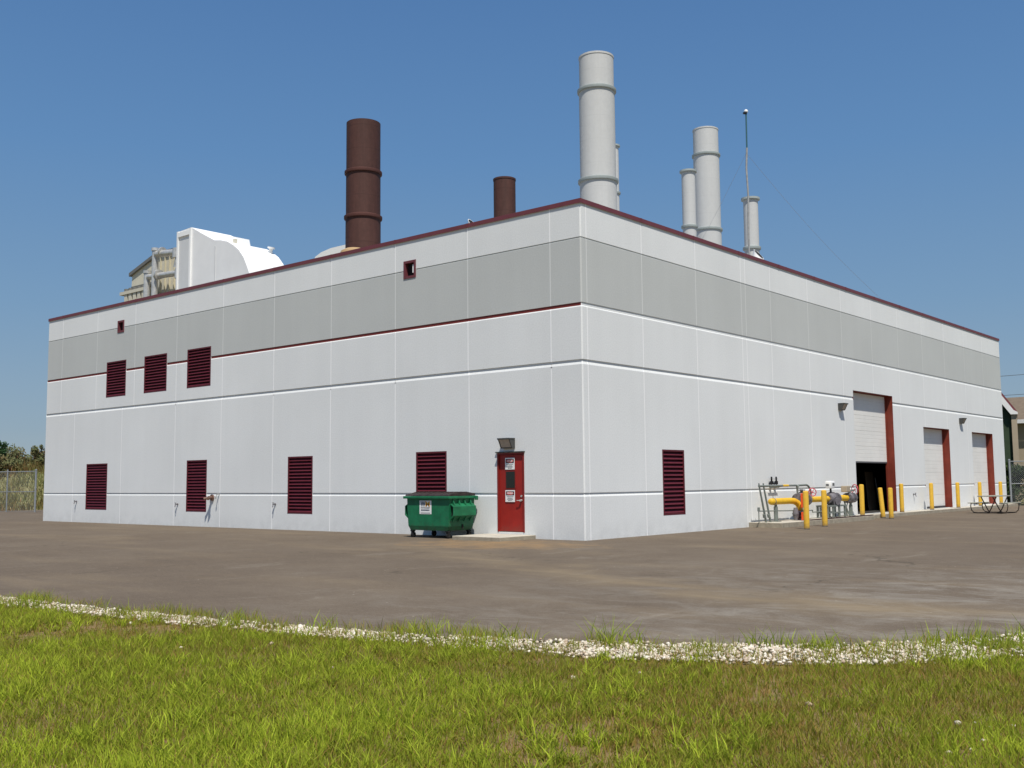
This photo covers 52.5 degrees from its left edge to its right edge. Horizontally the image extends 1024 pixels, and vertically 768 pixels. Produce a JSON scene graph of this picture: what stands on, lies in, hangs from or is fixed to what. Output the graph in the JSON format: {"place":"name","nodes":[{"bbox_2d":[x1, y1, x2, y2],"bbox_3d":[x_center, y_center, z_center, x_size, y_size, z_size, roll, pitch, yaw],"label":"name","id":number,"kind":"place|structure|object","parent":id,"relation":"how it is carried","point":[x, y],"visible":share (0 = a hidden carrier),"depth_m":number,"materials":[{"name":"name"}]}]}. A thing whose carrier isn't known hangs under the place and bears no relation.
{"place":"outdoors","nodes":[
{"label":"outdoors","id":0,"kind":"place"},
{"bbox_2d":[0,473,43,510],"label":"hill","id":1,"kind":"structure","parent":0,"point":[22,488],"depth_m":70.89,"materials":[{"name":"green plant"}]},
{"bbox_2d":[0,454,5,475],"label":"shrub","id":2,"kind":"object","parent":1,"relation":"on","point":[2,464],"visible":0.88,"depth_m":73.04,"materials":[{"name":"green plant"}]},
{"bbox_2d":[0,440,8,459],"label":"shrub","id":3,"kind":"object","parent":1,"relation":"on","point":[3,448],"visible":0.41,"depth_m":75.28,"materials":[{"name":"green plant"}]},
{"bbox_2d":[0,456,28,472],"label":"shrub","id":4,"kind":"object","parent":1,"relation":"on","point":[12,460],"visible":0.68,"depth_m":74.25,"materials":[{"name":"green plant"}]},
{"bbox_2d":[5,443,32,467],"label":"shrub","id":5,"kind":"object","parent":1,"relation":"on","point":[14,452],"visible":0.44,"depth_m":77.18,"materials":[{"name":"green plant"}]},
{"bbox_2d":[0,456,44,510],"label":"hillside brush","id":6,"kind":"object","parent":1,"relation":"on","point":[38,467],"visible":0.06,"depth_m":70.14,"materials":[{"name":"green plant"}]},
{"bbox_2d":[30,444,44,471],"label":"shrub","id":7,"kind":"object","parent":1,"relation":"on","point":[37,454],"visible":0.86,"depth_m":76.14,"materials":[{"name":"green plant"}]},
{"bbox_2d":[120,247,176,301],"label":"filter house","id":8,"kind":"structure","parent":0,"point":[154,273],"depth_m":51.98,"materials":[{"name":"beige metal"}]},
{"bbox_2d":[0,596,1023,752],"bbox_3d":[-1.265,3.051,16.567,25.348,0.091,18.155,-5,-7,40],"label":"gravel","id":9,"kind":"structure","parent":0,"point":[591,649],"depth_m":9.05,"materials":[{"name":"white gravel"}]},
{"bbox_2d":[9,591,51,609],"bbox_3d":[-5.921,2.649,12.752,0.419,0.214,0.482,0,-5,-1],"label":"weed tuft","id":10,"kind":"object","parent":9,"relation":"on","point":[27,602],"visible":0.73,"depth_m":12.73,"materials":[{"name":"green plant"}]},
{"bbox_2d":[103,599,128,613],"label":"weed tuft","id":11,"kind":"object","parent":9,"relation":"on","point":[116,607],"visible":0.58,"depth_m":11.91,"materials":[{"name":"green plant"}]},
{"bbox_2d":[216,603,245,625],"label":"weed tuft","id":12,"kind":"object","parent":9,"relation":"on","point":[232,621],"visible":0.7,"depth_m":10.89,"materials":[{"name":"green plant"}]},
{"bbox_2d":[296,610,337,630],"bbox_3d":[-1.963,2.397,10.459,0.419,0.214,0.482,1,-6,-15],"label":"weed tuft","id":13,"kind":"object","parent":9,"relation":"on","point":[328,620],"visible":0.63,"depth_m":10.47,"materials":[{"name":"green plant"}]},
{"bbox_2d":[421,617,451,638],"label":"weed tuft","id":14,"kind":"object","parent":9,"relation":"on","point":[435,634],"visible":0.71,"depth_m":9.92,"materials":[{"name":"green plant"}]},
{"bbox_2d":[498,622,517,644],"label":"weed tuft","id":15,"kind":"object","parent":9,"relation":"on","point":[505,628],"visible":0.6,"depth_m":9.65,"materials":[{"name":"green plant"}]},
{"bbox_2d":[575,615,640,646],"bbox_3d":[0.862,2.225,9.362,0.589,0.298,0.593,-1,-5,9],"label":"weed tuft","id":16,"kind":"object","parent":9,"relation":"on","point":[612,634],"visible":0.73,"depth_m":9.43,"materials":[{"name":"green plant"}]},
{"bbox_2d":[622,619,659,644],"bbox_3d":[1.177,2.261,9.448,0.387,0.237,0.285,2,-6,-27],"label":"weed tuft","id":17,"kind":"object","parent":9,"relation":"on","point":[636,635],"visible":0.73,"depth_m":9.43,"materials":[{"name":"green plant"}]},
{"bbox_2d":[738,624,791,650],"bbox_3d":[2.247,2.241,9.225,0.482,0.214,0.419,0,-5,-2],"label":"weed tuft","id":18,"kind":"object","parent":9,"relation":"on","point":[746,640],"visible":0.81,"depth_m":9.23,"materials":[{"name":"green plant"}]},
{"bbox_2d":[736,629,861,652],"bbox_3d":[2.574,2.265,9.186,1.026,0.154,0.776,-6,-8,45],"label":"weed tuft","id":19,"kind":"object","parent":9,"relation":"on","point":[790,644],"visible":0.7,"depth_m":9.15,"materials":[{"name":"green plant"}]},
{"bbox_2d":[819,626,851,650],"bbox_3d":[2.777,2.210,9.066,0.387,0.237,0.285,4,-7,-41],"label":"weed tuft","id":20,"kind":"object","parent":9,"relation":"on","point":[833,644],"visible":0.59,"depth_m":9.07,"materials":[{"name":"green plant"}]},
{"bbox_2d":[903,621,971,649],"bbox_3d":[3.825,2.229,9.249,0.419,0.214,0.482,2,-6,-24],"label":"weed tuft","id":21,"kind":"object","parent":9,"relation":"on","point":[943,634],"visible":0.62,"depth_m":9.27,"materials":[{"name":"green plant"}]},
{"bbox_2d":[924,633,1023,652],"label":"weed tuft","id":22,"kind":"object","parent":9,"relation":"on","point":[996,645],"visible":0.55,"depth_m":8.95,"materials":[{"name":"green plant"}]},
{"bbox_2d":[962,618,994,641],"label":"weed tuft","id":23,"kind":"object","parent":9,"relation":"on","point":[976,630],"visible":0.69,"depth_m":9.41,"materials":[{"name":"green plant"}]},
{"bbox_2d":[951,627,1023,650],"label":"weed tuft","id":24,"kind":"object","parent":9,"relation":"on","point":[1012,642],"visible":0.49,"depth_m":9.21,"materials":[{"name":"green plant"}]},
{"bbox_2d":[1005,615,1023,648],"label":"weed tuft","id":25,"kind":"object","parent":9,"relation":"on","point":[1020,634],"visible":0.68,"depth_m":9.16,"materials":[{"name":"green plant"}]},
{"bbox_2d":[0,505,1023,644],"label":"asphalt yard","id":26,"kind":"structure","parent":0,"point":[943,571],"depth_m":16.21,"materials":[{"name":"grey asphalt"}]},
{"bbox_2d":[0,469,36,511],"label":"chain link fence","id":27,"kind":"object","parent":26,"relation":"on","point":[34,491],"visible":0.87,"depth_m":59.69,"materials":[{"name":"metal"}]},
{"bbox_2d":[403,492,477,538],"bbox_3d":[-1.941,3.538,28.170,1.830,1.225,1.100,-5,-7,40],"label":"dumpster","id":28,"kind":"object","parent":26,"relation":"on","point":[446,512],"visible":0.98,"depth_m":27.73,"materials":[{"name":"green metal"}]},
{"bbox_2d":[452,533,535,541],"bbox_3d":[-0.466,3.987,26.810,1.640,0.150,1.415,-5,-7,40],"label":"concrete door step","id":29,"kind":"structure","parent":26,"relation":"on","point":[495,537],"depth_m":26.39,"materials":[{"name":"concrete"}]},
{"bbox_2d":[43,198,1006,540],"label":"industrial building","id":30,"kind":"structure","parent":26,"relation":"on","point":[615,372],"depth_m":32.44,"materials":[{"name":"white"}]},
{"bbox_2d":[176,227,282,289],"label":"intake duct","id":31,"kind":"object","parent":30,"relation":"on","point":[204,256],"visible":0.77,"depth_m":48.17,"materials":[{"name":"white metal"}]},
{"bbox_2d":[315,245,344,257],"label":"white drum","id":32,"kind":"object","parent":30,"relation":"on","point":[334,250],"visible":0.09,"depth_m":41.09,"materials":[{"name":"white metal"}]},
{"bbox_2d":[341,247,358,251],"bbox_3d":[-5.257,-3.992,34.633,1.000,1.090,1.000,-5,-7,40],"label":"tan roof cap","id":33,"kind":"object","parent":30,"relation":"on","point":[348,249],"visible":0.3,"depth_m":34.29,"materials":[{"name":"brown metal"}]},
{"bbox_2d":[344,118,381,247],"bbox_3d":[-5.290,-6.286,36.913,1.740,6.084,1.740,-5,-7,40],"label":"rusty stack","id":34,"kind":"object","parent":30,"relation":"on","point":[363,216],"visible":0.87,"depth_m":36.50,"materials":[{"name":"brown metal"}]},
{"bbox_2d":[493,176,515,216],"bbox_3d":[-0.263,-5.418,38.978,1.330,4.648,1.330,-5,-7,40],"label":"rusty stack","id":35,"kind":"object","parent":30,"relation":"on","point":[504,195],"visible":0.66,"depth_m":38.77,"materials":[{"name":"brown metal"}]},
{"bbox_2d":[497,438,514,448],"bbox_3d":[-0.156,1.570,27.523,0.420,0.270,0.255,-5,-7,40],"label":"wall lamp","id":36,"kind":"object","parent":30,"relation":"attached to","point":[505,443],"visible":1,"depth_m":27.47,"materials":[{"name":"grey metal"}]},
{"bbox_2d":[499,454,522,531],"bbox_3d":[-0.030,2.885,27.471,0.836,2.020,0.110,-5,-7,40],"label":"door","id":37,"kind":"structure","parent":30,"relation":"in","point":[511,466],"depth_m":27.49,"materials":[{"name":"red metal"}]},
{"bbox_2d":[577,50,618,209],"bbox_3d":[3.009,-7.467,36.294,1.790,8.165,1.790,-5,-7,40],"label":"exhaust stack","id":38,"kind":"object","parent":30,"relation":"on","point":[598,181],"visible":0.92,"depth_m":35.91,"materials":[{"name":"grey metal"}]},
{"bbox_2d":[616,144,620,210],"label":"vent stack","id":39,"kind":"object","parent":30,"relation":"on","point":[617,172],"visible":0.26,"depth_m":51.02,"materials":[{"name":"grey metal"}]},
{"bbox_2d":[679,168,697,236],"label":"vent stack","id":40,"kind":"object","parent":30,"relation":"on","point":[689,226],"visible":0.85,"depth_m":45.73,"materials":[{"name":"grey metal"}]},
{"bbox_2d":[692,126,722,244],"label":"exhaust stack","id":41,"kind":"object","parent":30,"relation":"on","point":[706,156],"visible":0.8,"depth_m":49.38,"materials":[{"name":"grey metal"}]},
{"bbox_2d":[741,196,760,255],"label":"vent stack","id":42,"kind":"object","parent":30,"relation":"on","point":[753,223],"visible":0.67,"depth_m":41.31,"materials":[{"name":"grey metal"}]},
{"bbox_2d":[753,250,763,258],"bbox_3d":[8.590,-4.101,36.656,0.752,1.426,0.340,3,-7,-35],"label":"vent hood","id":43,"kind":"object","parent":30,"relation":"on","point":[756,254],"visible":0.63,"depth_m":36.75,"materials":[{"name":"white paint"}]},
{"bbox_2d":[702,109,869,288],"bbox_3d":[11.084,-6.448,40.618,9.624,6.795,5.347,0,-5,-5],"label":"antenna mast","id":44,"kind":"object","parent":30,"relation":"on","point":[745,112],"visible":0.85,"depth_m":37.87,"materials":[{"name":"grey metal"}]},
{"bbox_2d":[838,403,847,409],"bbox_3d":[12.171,0.833,38.156,0.255,0.255,0.357,-5,-7,40],"label":"wall lamp","id":45,"kind":"object","parent":30,"relation":"attached to","point":[842,406],"visible":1,"depth_m":38.07,"materials":[{"name":"grey metal"}]},
{"bbox_2d":[853,393,886,462],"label":"overhead door","id":46,"kind":"structure","parent":30,"relation":"in","point":[869,410],"depth_m":41.06,"materials":[{"name":"grey metal"}]},
{"bbox_2d":[865,472,876,509],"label":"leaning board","id":47,"kind":"object","parent":30,"relation":"in","point":[870,488],"visible":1,"depth_m":43.46,"materials":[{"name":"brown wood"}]},
{"bbox_2d":[923,428,944,507],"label":"overhead door","id":48,"kind":"structure","parent":30,"relation":"in","point":[934,471],"depth_m":46.54,"materials":[{"name":"grey metal"}]},
{"bbox_2d":[959,418,966,423],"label":"wall lamp","id":49,"kind":"object","parent":30,"relation":"attached to","point":[962,420],"visible":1,"depth_m":48.57,"materials":[{"name":"grey metal"}]},
{"bbox_2d":[972,433,988,503],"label":"overhead door","id":50,"kind":"structure","parent":30,"relation":"in","point":[978,440],"depth_m":51.68,"materials":[{"name":"grey metal"}]},
{"bbox_2d":[803,491,809,528],"bbox_3d":[8.687,3.769,30.653,0.175,1.230,0.175,-5,-7,40],"label":"bollard","id":51,"kind":"object","parent":26,"relation":"on","point":[806,509],"visible":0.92,"depth_m":30.59,"materials":[{"name":"yellow metal"}]},
{"bbox_2d":[749,515,874,527],"bbox_3d":[10.172,4.605,34.722,1.115,0.200,7.350,-5,-7,40],"label":"meter pad","id":52,"kind":"object","parent":26,"relation":"on","point":[785,523],"visible":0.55,"depth_m":33.16,"materials":[{"name":"concrete"}]},
{"bbox_2d":[757,477,857,522],"bbox_3d":[9.929,3.814,34.722,0.900,1.440,7.568,-5,-7,40],"label":"gas piping","id":53,"kind":"object","parent":52,"relation":"on","point":[834,499],"visible":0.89,"depth_m":34.36,"materials":[{"name":"yellow metal"}]},
{"bbox_2d":[809,515,872,520],"bbox_3d":[11.202,4.518,35.168,0.090,0.032,5.250,-5,-7,40],"label":"edge angle","id":54,"kind":"object","parent":52,"relation":"on","point":[841,517],"visible":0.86,"depth_m":35.14,"materials":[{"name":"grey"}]},
{"bbox_2d":[821,490,827,526],"bbox_3d":[9.746,3.922,32.384,0.175,1.230,0.175,-5,-7,40],"label":"bollard","id":55,"kind":"object","parent":26,"relation":"on","point":[824,507],"visible":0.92,"depth_m":32.33,"materials":[{"name":"yellow metal"}]},
{"bbox_2d":[878,488,885,517],"bbox_3d":[13.856,4.498,38.906,0.175,1.230,0.175,-11,-11,39],"label":"bollard","id":56,"kind":"object","parent":26,"relation":"on","point":[881,502],"visible":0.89,"depth_m":38.85,"materials":[{"name":"yellow metal"}]},
{"bbox_2d":[888,488,893,518],"bbox_3d":[13.860,4.410,37.987,0.175,1.230,0.175,-5,-7,40],"label":"bollard","id":57,"kind":"object","parent":26,"relation":"on","point":[890,502],"visible":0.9,"depth_m":37.93,"materials":[{"name":"yellow metal"}]},
{"bbox_2d":[865,503,1017,517],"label":"concrete apron","id":58,"kind":"object","parent":26,"relation":"on","point":[918,512],"depth_m":44.16,"materials":[{"name":"concrete"}]},
{"bbox_2d":[859,484,864,514],"bbox_3d":[12.792,4.286,37.948,0.175,1.230,0.175,-5,-7,40],"label":"bollard","id":59,"kind":"object","parent":58,"relation":"on","point":[861,498],"visible":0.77,"depth_m":37.89,"materials":[{"name":"yellow metal"}]},
{"bbox_2d":[899,484,903,511],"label":"bollard","id":60,"kind":"object","parent":58,"relation":"on","point":[901,496],"visible":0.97,"depth_m":41.03,"materials":[{"name":"yellow metal"}]},
{"bbox_2d":[929,483,933,509],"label":"bollard","id":61,"kind":"object","parent":58,"relation":"on","point":[931,496],"visible":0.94,"depth_m":43.84,"materials":[{"name":"yellow metal"}]},
{"bbox_2d":[955,482,960,507],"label":"bollard","id":62,"kind":"object","parent":58,"relation":"on","point":[957,487],"visible":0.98,"depth_m":46.41,"materials":[{"name":"yellow metal"}]},
{"bbox_2d":[978,482,981,505],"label":"bollard","id":63,"kind":"object","parent":58,"relation":"on","point":[979,491],"visible":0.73,"depth_m":49.07,"materials":[{"name":"yellow metal"}]},
{"bbox_2d":[998,481,1002,502],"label":"bollard","id":64,"kind":"object","parent":58,"relation":"on","point":[1000,491],"visible":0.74,"depth_m":51.33,"materials":[{"name":"yellow metal"}]},
{"bbox_2d":[970,495,1020,513],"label":"picnic table","id":65,"kind":"object","parent":26,"relation":"on","point":[1000,511],"visible":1,"depth_m":42.75,"materials":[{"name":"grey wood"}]},
{"bbox_2d":[1001,392,1021,503],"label":"storage shed","id":66,"kind":"structure","parent":26,"relation":"on","point":[1010,430],"depth_m":58.51,"materials":[{"name":"green paint"}]},
{"bbox_2d":[1008,459,1023,505],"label":"chain link fence","id":67,"kind":"object","parent":26,"relation":"on","point":[1010,483],"visible":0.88,"depth_m":53.82,"materials":[{"name":"metal"}]},
{"bbox_2d":[0,589,1023,767],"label":"lawn","id":68,"kind":"structure","parent":0,"point":[498,720],"depth_m":6.77,"materials":[{"name":"plant"}]},
{"bbox_2d":[0,0,1023,458],"label":"sky","id":69,"kind":"structure","parent":0,"point":[893,129],"materials":[{"name":"blue"}]},
{"bbox_2d":[32,499,1023,665],"bbox_3d":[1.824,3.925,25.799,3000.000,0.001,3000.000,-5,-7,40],"label":"ground","id":70,"kind":"structure","parent":0,"point":[648,644],"depth_m":9.44,"materials":[{"name":"soil"}]},
{"bbox_2d":[1005,461,1023,501],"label":"bush","id":71,"kind":"object","parent":70,"relation":"on","point":[1015,475],"visible":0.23,"depth_m":56.15,"materials":[{"name":"green plant"}]},
{"bbox_2d":[1014,478,1023,504],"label":"bush","id":72,"kind":"object","parent":70,"relation":"on","point":[1021,496],"visible":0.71,"depth_m":55.05,"materials":[{"name":"green plant"}]},
{"bbox_2d":[1007,397,1023,498],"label":"beige house","id":73,"kind":"structure","parent":0,"point":[1017,403],"depth_m":71.40,"materials":[{"name":"white paint"}]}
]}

